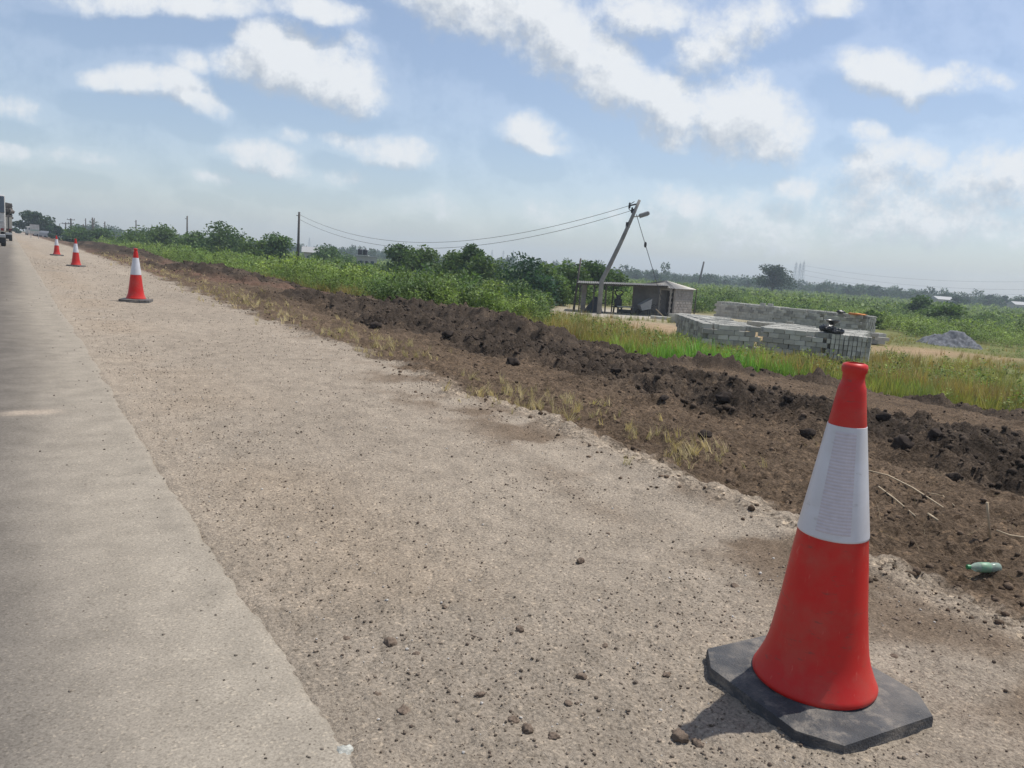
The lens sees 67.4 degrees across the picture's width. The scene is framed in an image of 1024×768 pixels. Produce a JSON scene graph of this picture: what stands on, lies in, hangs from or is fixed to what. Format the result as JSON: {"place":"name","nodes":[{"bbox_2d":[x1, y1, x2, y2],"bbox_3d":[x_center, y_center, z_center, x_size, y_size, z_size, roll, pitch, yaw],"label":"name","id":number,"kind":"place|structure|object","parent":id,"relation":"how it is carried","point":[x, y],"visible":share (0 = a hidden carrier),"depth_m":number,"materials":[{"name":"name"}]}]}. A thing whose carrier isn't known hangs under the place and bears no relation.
{"place":"outdoors","nodes":[
{"label":"outdoors","id":0,"kind":"place"},
{"bbox_2d":[0,233,352,767],"bbox_3d":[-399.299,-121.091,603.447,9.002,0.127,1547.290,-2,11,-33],"label":"road","id":1,"kind":"structure","parent":0,"point":[79,543],"depth_m":2.50,"materials":[{"name":"concrete"}]},
{"bbox_2d":[0,195,5,245],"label":"lorry","id":2,"kind":"object","parent":1,"relation":"on","point":[2,223],"visible":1,"depth_m":50.51,"materials":[{"name":"metal"}]},
{"bbox_2d":[0,196,4,212],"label":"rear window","id":3,"kind":"structure","parent":2,"relation":"in","point":[1,197],"depth_m":50.33,"materials":[{"name":"blue glass"}]},
{"bbox_2d":[5,217,11,240],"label":"lorry","id":4,"kind":"object","parent":1,"relation":"on","point":[8,231],"visible":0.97,"depth_m":74.98,"materials":[{"name":"metal"}]},
{"bbox_2d":[5,202,14,218],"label":"cargo load","id":5,"kind":"object","parent":4,"relation":"on","point":[9,211],"visible":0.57,"depth_m":75.65},
{"bbox_2d":[1,280,328,767],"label":"road grit","id":6,"kind":"object","parent":1,"relation":"on","point":[267,667],"visible":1,"depth_m":2.44,"materials":[{"name":"gravel"}]},
{"bbox_2d":[92,251,766,468],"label":"dry grass","id":7,"kind":"structure","parent":0,"point":[695,453],"depth_m":7.03,"materials":[{"name":"beige plant"}]},
{"bbox_2d":[0,0,1023,298],"label":"sky","id":8,"kind":"structure","parent":0,"point":[879,138],"materials":[{"name":"blue"}]},
{"bbox_2d":[12,231,1023,767],"bbox_3d":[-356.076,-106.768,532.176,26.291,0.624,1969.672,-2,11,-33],"label":"gravel shoulder","id":9,"kind":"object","parent":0,"point":[634,545],"visible":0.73,"depth_m":3.09,"materials":[{"name":"grey gravel"}]},
{"bbox_2d":[50,236,63,255],"bbox_3d":[-23.382,-7.107,39.431,0.504,1.000,0.536,10,11,35],"label":"traffic cone","id":10,"kind":"object","parent":9,"relation":"on","point":[56,252],"visible":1,"depth_m":39.35,"materials":[{"name":"red plastic"}]},
{"bbox_2d":[66,239,85,266],"bbox_3d":[-15.968,-4.808,28.111,0.536,1.000,0.504,5,9,8],"label":"traffic cone","id":11,"kind":"object","parent":9,"relation":"on","point":[75,262],"visible":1,"depth_m":28.04,"materials":[{"name":"red plastic"}]},
{"bbox_2d":[119,248,152,302],"bbox_3d":[-7.143,-2.067,14.585,0.536,1.000,0.504,2,9,-14],"label":"traffic cone","id":12,"kind":"object","parent":9,"relation":"on","point":[135,294],"visible":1,"depth_m":14.51,"materials":[{"name":"plastic"}]},
{"bbox_2d":[337,744,353,754],"bbox_3d":[-0.409,0.897,1.870,0.046,0.032,0.041,4,9,0],"label":"stone","id":13,"kind":"object","parent":9,"relation":"on","point":[347,749],"visible":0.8,"depth_m":1.87,"materials":[{"name":"white stone"}]},
{"bbox_2d":[384,637,396,646],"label":"stone","id":14,"kind":"object","parent":9,"relation":"on","point":[390,641],"visible":1,"depth_m":2.41,"materials":[{"name":"beige stone"}]},
{"bbox_2d":[397,704,410,714],"bbox_3d":[-0.290,0.879,2.060,0.035,0.025,0.044,-5,12,-45],"label":"stone","id":15,"kind":"object","parent":9,"relation":"on","point":[403,709],"visible":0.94,"depth_m":2.06,"materials":[{"name":"beige stone"}]},
{"bbox_2d":[508,715,519,723],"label":"stone","id":16,"kind":"object","parent":9,"relation":"on","point":[513,719],"visible":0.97,"depth_m":2.04,"materials":[{"name":"beige stone"}]},
{"bbox_2d":[522,722,533,733],"bbox_3d":[0.038,0.900,2.003,0.038,0.025,0.032,9,10,30],"label":"stone","id":17,"kind":"object","parent":9,"relation":"on","point":[527,728],"visible":1,"depth_m":2.00,"materials":[{"name":"grey stone"}]},
{"bbox_2d":[548,732,559,739],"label":"stone","id":18,"kind":"object","parent":9,"relation":"on","point":[553,735],"visible":1,"depth_m":1.99,"materials":[{"name":"beige stone"}]},
{"bbox_2d":[575,672,586,679],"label":"stone","id":19,"kind":"object","parent":9,"relation":"on","point":[581,675],"visible":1,"depth_m":2.28,"materials":[{"name":"grey stone"}]},
{"bbox_2d":[670,728,688,743],"bbox_3d":[0.443,0.931,2.027,0.049,0.032,0.052,6,9,15],"label":"stone","id":20,"kind":"object","parent":9,"relation":"on","point":[679,735],"visible":1,"depth_m":2.01,"materials":[{"name":"grey stone"}]},
{"bbox_2d":[692,737,704,747],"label":"stone","id":21,"kind":"object","parent":9,"relation":"on","point":[697,743],"visible":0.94,"depth_m":2.00,"materials":[{"name":"brown stone"}]},
{"bbox_2d":[706,362,932,753],"bbox_3d":[0.922,0.433,2.210,0.504,1.000,0.536,-2,11,-27],"label":"traffic cone","id":22,"kind":"object","parent":9,"relation":"on","point":[803,671],"visible":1,"depth_m":2.13,"materials":[{"name":"plastic"}]},
{"bbox_2d":[22,231,1023,640],"bbox_3d":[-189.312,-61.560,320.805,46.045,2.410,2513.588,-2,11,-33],"label":"turned soil","id":23,"kind":"structure","parent":0,"point":[892,545],"depth_m":6.97,"materials":[{"name":"brown soil"}]},
{"bbox_2d":[30,224,38,238],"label":"signboard","id":24,"kind":"object","parent":23,"relation":"on","point":[34,228],"visible":0.79,"depth_m":118.52,"materials":[{"name":"white paint"}]},
{"bbox_2d":[369,321,381,328],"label":"soil clod","id":25,"kind":"object","parent":23,"relation":"on","point":[376,324],"visible":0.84,"depth_m":13.82,"materials":[{"name":"soil"}]},
{"bbox_2d":[441,330,453,337],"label":"soil clod","id":26,"kind":"object","parent":23,"relation":"on","point":[447,334],"visible":0.98,"depth_m":12.74,"materials":[{"name":"soil"}]},
{"bbox_2d":[507,357,519,365],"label":"soil clod","id":27,"kind":"object","parent":23,"relation":"on","point":[512,361],"visible":0.98,"depth_m":9.76,"materials":[{"name":"soil"}]},
{"bbox_2d":[697,429,711,437],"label":"soil clod","id":28,"kind":"object","parent":23,"relation":"on","point":[703,432],"visible":0.91,"depth_m":5.85,"materials":[{"name":"soil"}]},
{"bbox_2d":[715,390,733,403],"bbox_3d":[2.215,0.139,8.009,0.194,0.144,0.207,3,9,-10],"label":"soil clod","id":29,"kind":"object","parent":23,"relation":"on","point":[723,397],"visible":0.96,"depth_m":7.96,"materials":[{"name":"soil"}]},
{"bbox_2d":[799,428,816,438],"bbox_3d":[2.603,0.430,6.747,0.137,0.094,0.143,11,11,37],"label":"soil clod","id":30,"kind":"object","parent":23,"relation":"on","point":[810,433],"visible":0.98,"depth_m":6.70,"materials":[{"name":"soil"}]},
{"bbox_2d":[875,412,891,421],"bbox_3d":[3.462,0.320,7.163,0.134,0.122,0.095,6,9,14],"label":"soil clod","id":31,"kind":"object","parent":23,"relation":"on","point":[883,416],"visible":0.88,"depth_m":7.13,"materials":[{"name":"soil"}]},
{"bbox_2d":[878,486,915,516],"bbox_3d":[2.173,0.657,4.322,0.034,0.027,0.502,5,9,4],"label":"dry stalk","id":32,"kind":"object","parent":23,"relation":"on","point":[895,499],"visible":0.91,"depth_m":4.39,"materials":[{"name":"beige plant"}]},
{"bbox_2d":[892,434,913,449],"bbox_3d":[3.253,0.502,6.377,0.214,0.172,0.138,0,10,-24],"label":"soil clod","id":33,"kind":"object","parent":23,"relation":"on","point":[903,442],"visible":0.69,"depth_m":6.33,"materials":[{"name":"soil"}]},
{"bbox_2d":[869,470,942,506],"bbox_3d":[2.518,0.666,4.856,0.103,0.136,1.423,5,9,7],"label":"dry stalk","id":34,"kind":"object","parent":23,"relation":"on","point":[907,485],"visible":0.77,"depth_m":4.97,"materials":[{"name":"beige plant"}]},
{"bbox_2d":[928,428,941,437],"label":"soil clod","id":35,"kind":"object","parent":23,"relation":"on","point":[934,432],"visible":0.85,"depth_m":6.44,"materials":[{"name":"soil"}]},
{"bbox_2d":[945,473,960,481],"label":"soil clod","id":36,"kind":"object","parent":23,"relation":"on","point":[954,477],"visible":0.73,"depth_m":5.42,"materials":[{"name":"soil"}]},
{"bbox_2d":[966,562,1001,572],"bbox_3d":[2.056,0.800,3.351,0.142,0.045,0.045,1,9,0],"label":"plastic bottle","id":37,"kind":"object","parent":23,"relation":"on","point":[983,567],"visible":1,"depth_m":3.33,"materials":[{"name":"green"}]},
{"bbox_2d":[986,502,990,537],"bbox_3d":[2.350,0.683,3.786,0.064,0.207,0.012,4,9,-2],"label":"dry stalk","id":38,"kind":"object","parent":23,"relation":"on","point":[988,518],"visible":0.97,"depth_m":3.78,"materials":[{"name":"beige plant"}]},
{"bbox_2d":[23,231,1023,408],"bbox_3d":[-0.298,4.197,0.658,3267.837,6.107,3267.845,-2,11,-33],"label":"ground","id":39,"kind":"structure","parent":0,"point":[916,347],"depth_m":45.42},
{"bbox_2d":[12,210,55,235],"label":"tree","id":40,"kind":"object","parent":39,"relation":"on","point":[28,217],"visible":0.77,"depth_m":185.78,"materials":[{"name":"green plant"}]},
{"bbox_2d":[45,223,63,238],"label":"tree","id":41,"kind":"object","parent":39,"relation":"on","point":[53,229],"visible":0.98,"depth_m":171.91,"materials":[{"name":"green plant"}]},
{"bbox_2d":[58,224,93,241],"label":"bush","id":42,"kind":"object","parent":39,"relation":"on","point":[71,235],"visible":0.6,"depth_m":145.94,"materials":[{"name":"green plant"}]},
{"bbox_2d":[78,227,115,241],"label":"bush","id":43,"kind":"object","parent":39,"relation":"on","point":[97,233],"visible":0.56,"depth_m":147.44,"materials":[{"name":"green plant"}]},
{"bbox_2d":[107,225,158,243],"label":"bush","id":44,"kind":"object","parent":39,"relation":"on","point":[131,236],"visible":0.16,"depth_m":126.66,"materials":[{"name":"green plant"}]},
{"bbox_2d":[135,222,185,246],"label":"bush","id":45,"kind":"object","parent":39,"relation":"on","point":[163,235],"visible":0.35,"depth_m":117.18,"materials":[{"name":"green plant"}]},
{"bbox_2d":[172,230,213,249],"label":"bush","id":46,"kind":"object","parent":39,"relation":"on","point":[187,238],"visible":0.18,"depth_m":107.41,"materials":[{"name":"green plant"}]},
{"bbox_2d":[182,220,254,254],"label":"bush","id":47,"kind":"object","parent":39,"relation":"on","point":[227,237],"visible":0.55,"depth_m":102.51,"materials":[{"name":"green plant"}]},
{"bbox_2d":[232,236,267,257],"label":"bush","id":48,"kind":"object","parent":39,"relation":"on","point":[248,248],"visible":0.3,"depth_m":92.87,"materials":[{"name":"green plant"}]},
{"bbox_2d":[258,231,295,262],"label":"bush","id":49,"kind":"object","parent":39,"relation":"on","point":[278,244],"visible":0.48,"depth_m":89.74,"materials":[{"name":"green plant"}]},
{"bbox_2d":[296,212,299,260],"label":"utility pole","id":50,"kind":"object","parent":39,"relation":"on","point":[298,239],"visible":0.79,"depth_m":98.46,"materials":[{"name":"brown wood"}]},
{"bbox_2d":[301,246,321,257],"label":"white building","id":51,"kind":"structure","parent":39,"relation":"on","point":[307,251],"depth_m":146.91,"materials":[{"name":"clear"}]},
{"bbox_2d":[308,243,354,263],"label":"bush","id":52,"kind":"object","parent":39,"relation":"on","point":[323,253],"visible":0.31,"depth_m":127.68,"materials":[{"name":"green plant"}]},
{"bbox_2d":[355,255,377,264],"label":"white building","id":53,"kind":"structure","parent":39,"relation":"on","point":[369,259],"depth_m":137.46,"materials":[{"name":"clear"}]},
{"bbox_2d":[358,249,368,255],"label":"water tank","id":54,"kind":"object","parent":53,"relation":"on","point":[363,251],"visible":1,"depth_m":136.96,"materials":[{"name":"white paint"}]},
{"bbox_2d":[378,243,417,272],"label":"bush","id":55,"kind":"object","parent":39,"relation":"on","point":[395,252],"visible":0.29,"depth_m":80.61,"materials":[{"name":"green plant"}]},
{"bbox_2d":[279,257,556,319],"bbox_3d":[-2.965,-4.548,38.111,14.683,2.465,17.116,-2,11,-33],"label":"scrub","id":56,"kind":"object","parent":39,"relation":"on","point":[435,287],"visible":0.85,"depth_m":32.75,"materials":[{"name":"green plant"}]},
{"bbox_2d":[398,244,440,273],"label":"bush","id":57,"kind":"object","parent":39,"relation":"on","point":[413,261],"visible":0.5,"depth_m":78.01,"materials":[{"name":"green plant"}]},
{"bbox_2d":[430,249,467,276],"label":"bush","id":58,"kind":"object","parent":39,"relation":"on","point":[452,260],"visible":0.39,"depth_m":72.52,"materials":[{"name":"green plant"}]},
{"bbox_2d":[455,243,488,278],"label":"bush","id":59,"kind":"object","parent":39,"relation":"on","point":[469,251],"visible":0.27,"depth_m":70.38,"materials":[{"name":"green plant"}]},
{"bbox_2d":[454,253,516,282],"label":"bush","id":60,"kind":"object","parent":39,"relation":"on","point":[493,267],"visible":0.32,"depth_m":68.61,"materials":[{"name":"green plant"}]},
{"bbox_2d":[494,251,562,305],"bbox_3d":[1.170,-8.082,59.648,5.331,4.335,6.059,-2,11,-33],"label":"bush","id":61,"kind":"object","parent":39,"relation":"on","point":[533,271],"visible":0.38,"depth_m":59.12,"materials":[{"name":"green plant"}]},
{"bbox_2d":[64,220,1023,307],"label":"distant woodland","id":62,"kind":"object","parent":39,"relation":"on","point":[827,286],"visible":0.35,"depth_m":399.69,"materials":[{"name":"green plant"}]},
{"bbox_2d":[64,234,1023,322],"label":"scrub","id":63,"kind":"object","parent":39,"relation":"on","point":[985,309],"visible":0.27,"depth_m":193.08,"materials":[{"name":"green plant"}]},
{"bbox_2d":[522,262,571,305],"bbox_3d":[2.822,-7.881,61.275,4.220,3.673,4.013,3,9,-6],"label":"bush","id":64,"kind":"object","parent":39,"relation":"on","point":[552,271],"visible":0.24,"depth_m":60.69,"materials":[{"name":"green plant"}]},
{"bbox_2d":[91,235,1023,357],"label":"scrub","id":65,"kind":"object","parent":39,"relation":"on","point":[988,328],"visible":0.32,"depth_m":64.72,"materials":[{"name":"green plant"}]},
{"bbox_2d":[553,260,596,301],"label":"bush","id":66,"kind":"object","parent":39,"relation":"on","point":[571,271],"visible":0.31,"depth_m":66.58,"materials":[{"name":"green plant"}]},
{"bbox_2d":[572,258,581,310],"bbox_3d":[4.739,-7.065,56.314,0.423,4.282,0.547,4,9,-2],"label":"leaning post","id":67,"kind":"object","parent":39,"relation":"on","point":[575,296],"visible":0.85,"depth_m":56.25,"materials":[{"name":"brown wood"}]},
{"bbox_2d":[573,260,616,303],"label":"bush","id":68,"kind":"object","parent":39,"relation":"on","point":[596,269],"visible":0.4,"depth_m":70.40,"materials":[{"name":"green plant"}]},
{"bbox_2d":[195,261,1023,411],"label":"field grass","id":69,"kind":"structure","parent":39,"relation":"on","point":[902,384],"depth_m":19.80,"materials":[{"name":"green plant"}]},
{"bbox_2d":[612,290,623,313],"bbox_3d":[7.852,-6.085,56.858,0.746,1.774,0.600,4,9,0],"label":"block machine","id":70,"kind":"object","parent":39,"relation":"on","point":[618,301],"visible":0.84,"depth_m":56.64,"materials":[{"name":"metal"}]},
{"bbox_2d":[605,267,632,300],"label":"bush","id":71,"kind":"object","parent":39,"relation":"on","point":[618,277],"visible":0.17,"depth_m":74.70,"materials":[{"name":"green plant"}]},
{"bbox_2d":[577,281,668,315],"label":"canopy shed","id":72,"kind":"structure","parent":39,"relation":"on","point":[642,293],"depth_m":57.21,"materials":[{"name":"metal"}]},
{"bbox_2d":[596,199,649,313],"bbox_3d":[7.741,-8.593,53.535,3.056,8.449,0.420,4,9,0],"label":"leaning pole","id":73,"kind":"object","parent":39,"relation":"on","point":[611,261],"visible":1,"depth_m":53.32,"materials":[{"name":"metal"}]},
{"bbox_2d":[299,206,626,242],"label":"power line","id":74,"kind":"object","parent":73,"relation":"attached to","point":[475,239],"visible":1,"depth_m":67.47,"materials":[{"name":"metal"}]},
{"bbox_2d":[299,211,628,247],"bbox_3d":[-9.581,-15.114,75.836,0.031,3.365,58.230,-3,11,-38],"label":"power line","id":75,"kind":"object","parent":73,"relation":"attached to","point":[485,244],"visible":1,"depth_m":64.32,"materials":[{"name":"metal"}]},
{"bbox_2d":[636,214,666,316],"bbox_3d":[9.680,-8.052,53.072,2.881,7.075,0.179,7,9,18],"label":"guy wire","id":76,"kind":"object","parent":73,"relation":"attached to","point":[645,244],"visible":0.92,"depth_m":53.05,"materials":[{"name":"metal"}]},
{"bbox_2d":[635,298,655,314],"bbox_3d":[9.808,-5.646,56.298,1.523,1.274,0.840,3,9,-8],"label":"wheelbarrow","id":77,"kind":"object","parent":39,"relation":"on","point":[645,305],"visible":0.98,"depth_m":56.06,"materials":[{"name":"grey paint"}]},
{"bbox_2d":[651,273,662,281],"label":"tree","id":78,"kind":"object","parent":39,"relation":"on","point":[657,276],"visible":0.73,"depth_m":354.92,"materials":[{"name":"green plant"}]},
{"bbox_2d":[641,280,696,316],"bbox_3d":[11.688,-6.525,58.746,3.748,2.756,3.245,12,12,41],"label":"block hut","id":79,"kind":"object","parent":39,"relation":"on","point":[679,298],"visible":0.53,"depth_m":57.30,"materials":[{"name":"concrete"}]},
{"bbox_2d":[665,291,673,316],"bbox_3d":[11.708,-5.933,57.092,0.500,1.900,0.050,12,12,41],"label":"door","id":80,"kind":"structure","parent":79,"relation":"in","point":[668,294],"depth_m":57.08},
{"bbox_2d":[752,263,798,290],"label":"tree","id":81,"kind":"object","parent":39,"relation":"on","point":[776,276],"visible":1,"depth_m":245.09,"materials":[{"name":"green plant"}]},
{"bbox_2d":[669,301,885,357],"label":"stacked blocks","id":82,"kind":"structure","parent":39,"relation":"on","point":[762,321],"depth_m":47.84,"materials":[{"name":"concrete"}]},
{"bbox_2d":[819,324,835,332],"bbox_3d":[12.680,-2.226,30.831,0.728,0.342,0.658,4,9,0],"label":"black bag","id":83,"kind":"object","parent":82,"relation":"on","point":[825,328],"visible":0.91,"depth_m":30.66,"materials":[{"name":"plastic"}]},
{"bbox_2d":[824,319,839,324],"bbox_3d":[12.951,-2.482,31.049,0.680,0.210,0.680,-2,11,-33],"label":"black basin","id":84,"kind":"object","parent":83,"relation":"on","point":[831,322],"visible":0.96,"depth_m":30.90,"materials":[{"name":"plastic"}]},
{"bbox_2d":[841,284,853,294],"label":"tree","id":85,"kind":"object","parent":39,"relation":"on","point":[849,287],"visible":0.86,"depth_m":374.88,"materials":[{"name":"green plant"}]},
{"bbox_2d":[857,310,889,329],"bbox_3d":[30.843,-5.445,65.799,3.224,1.857,2.699,-2,11,-33],"label":"bush","id":86,"kind":"object","parent":39,"relation":"on","point":[872,313],"visible":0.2,"depth_m":64.98,"materials":[{"name":"green plant"}]},
{"bbox_2d":[866,285,891,297],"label":"tree","id":87,"kind":"object","parent":39,"relation":"on","point":[874,289],"visible":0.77,"depth_m":384.12,"materials":[{"name":"green plant"}]},
{"bbox_2d":[898,295,933,312],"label":"bush","id":88,"kind":"object","parent":39,"relation":"on","point":[919,302],"visible":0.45,"depth_m":108.16,"materials":[{"name":"green plant"}]},
{"bbox_2d":[909,304,932,316],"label":"bush","id":89,"kind":"object","parent":39,"relation":"on","point":[923,311],"visible":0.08,"depth_m":94.81,"materials":[{"name":"green plant"}]},
{"bbox_2d":[929,296,954,302],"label":"white building","id":90,"kind":"structure","parent":39,"relation":"on","point":[939,298],"depth_m":324.36,"materials":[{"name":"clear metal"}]},
{"bbox_2d":[928,301,969,320],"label":"bush","id":91,"kind":"object","parent":39,"relation":"on","point":[947,308],"visible":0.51,"depth_m":86.80,"materials":[{"name":"green plant"}]},
{"bbox_2d":[917,330,987,349],"bbox_3d":[28.605,-2.918,49.836,5.200,1.110,5.200,4,9,0],"label":"gravel heap","id":92,"kind":"object","parent":39,"relation":"on","point":[951,338],"visible":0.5,"depth_m":49.23,"materials":[{"name":"gravel"}]},
{"bbox_2d":[949,295,967,304],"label":"tree","id":93,"kind":"object","parent":39,"relation":"on","point":[958,299],"visible":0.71,"depth_m":295.76,"materials":[{"name":"green plant"}]},
{"bbox_2d":[1006,301,1023,308],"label":"white building","id":94,"kind":"structure","parent":39,"relation":"on","point":[1012,304],"depth_m":324.81,"materials":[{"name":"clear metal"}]},
{"bbox_2d":[584,297,602,312],"bbox_3d":[5.956,-5.824,56.186,1.400,1.180,0.850,4,9,0],"label":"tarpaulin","id":95,"kind":"object","parent":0,"point":[588,308],"visible":0.67,"depth_m":55.97,"materials":[{"name":"plastic"}]},
{"bbox_2d":[191,282,1021,579],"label":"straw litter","id":96,"kind":"object","parent":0,"point":[778,452],"visible":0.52,"depth_m":5.32,"materials":[{"name":"beige plant"}]},
{"bbox_2d":[617,306,631,313],"bbox_3d":[8.266,-5.405,56.352,1.150,0.575,0.600,4,9,0],"label":"work bench","id":97,"kind":"object","parent":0,"point":[622,311],"visible":0.87,"depth_m":56.16,"materials":[{"name":"grey wood"}]},
{"bbox_3d":[12.012,-1.210,30.983,0.408,0.192,0.140,9,10,29],"label":"concrete block","id":98,"kind":"object","parent":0,"visible":0},
{"bbox_2d":[799,346,809,351],"bbox_3d":[11.845,-1.434,31.041,0.408,0.192,0.140,8,10,26],"label":"concrete block","id":99,"kind":"object","parent":98,"relation":"on","point":[803,348],"depth_m":30.99,"materials":[{"name":"grey concrete"}]},
{"bbox_2d":[794,340,805,345],"bbox_3d":[11.660,-1.660,31.107,0.408,0.192,0.140,9,10,28],"label":"concrete block","id":100,"kind":"object","parent":99,"relation":"on","point":[799,342],"depth_m":31.05,"materials":[{"name":"grey concrete"}]},
{"bbox_2d":[810,347,821,352],"bbox_3d":[12.211,-1.383,30.876,0.408,0.192,0.140,9,10,27],"label":"concrete block","id":101,"kind":"object","parent":98,"relation":"on","point":[816,349],"depth_m":30.81,"materials":[{"name":"grey concrete"}]},
{"bbox_2d":[816,342,827,347],"bbox_3d":[12.397,-1.548,30.723,0.408,0.192,0.140,9,10,28],"label":"concrete block","id":102,"kind":"object","parent":101,"relation":"on","point":[821,345],"depth_m":30.66,"materials":[{"name":"grey concrete"}]},
{"bbox_3d":[12.959,-1.685,30.552,0.140,0.192,0.408,8,10,26],"label":"concrete block","id":103,"kind":"object","parent":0,"visible":0},
{"bbox_3d":[12.976,-1.884,30.531,0.140,0.192,0.408,9,10,28],"label":"concrete block","id":104,"kind":"object","parent":103,"relation":"on","visible":0},
{"bbox_2d":[830,328,844,333],"bbox_3d":[12.949,-2.105,30.485,0.508,0.247,0.428,-4,12,-41],"label":"black bag","id":105,"kind":"object","parent":104,"relation":"on","point":[837,331],"visible":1,"depth_m":30.38,"materials":[{"name":"plastic"}]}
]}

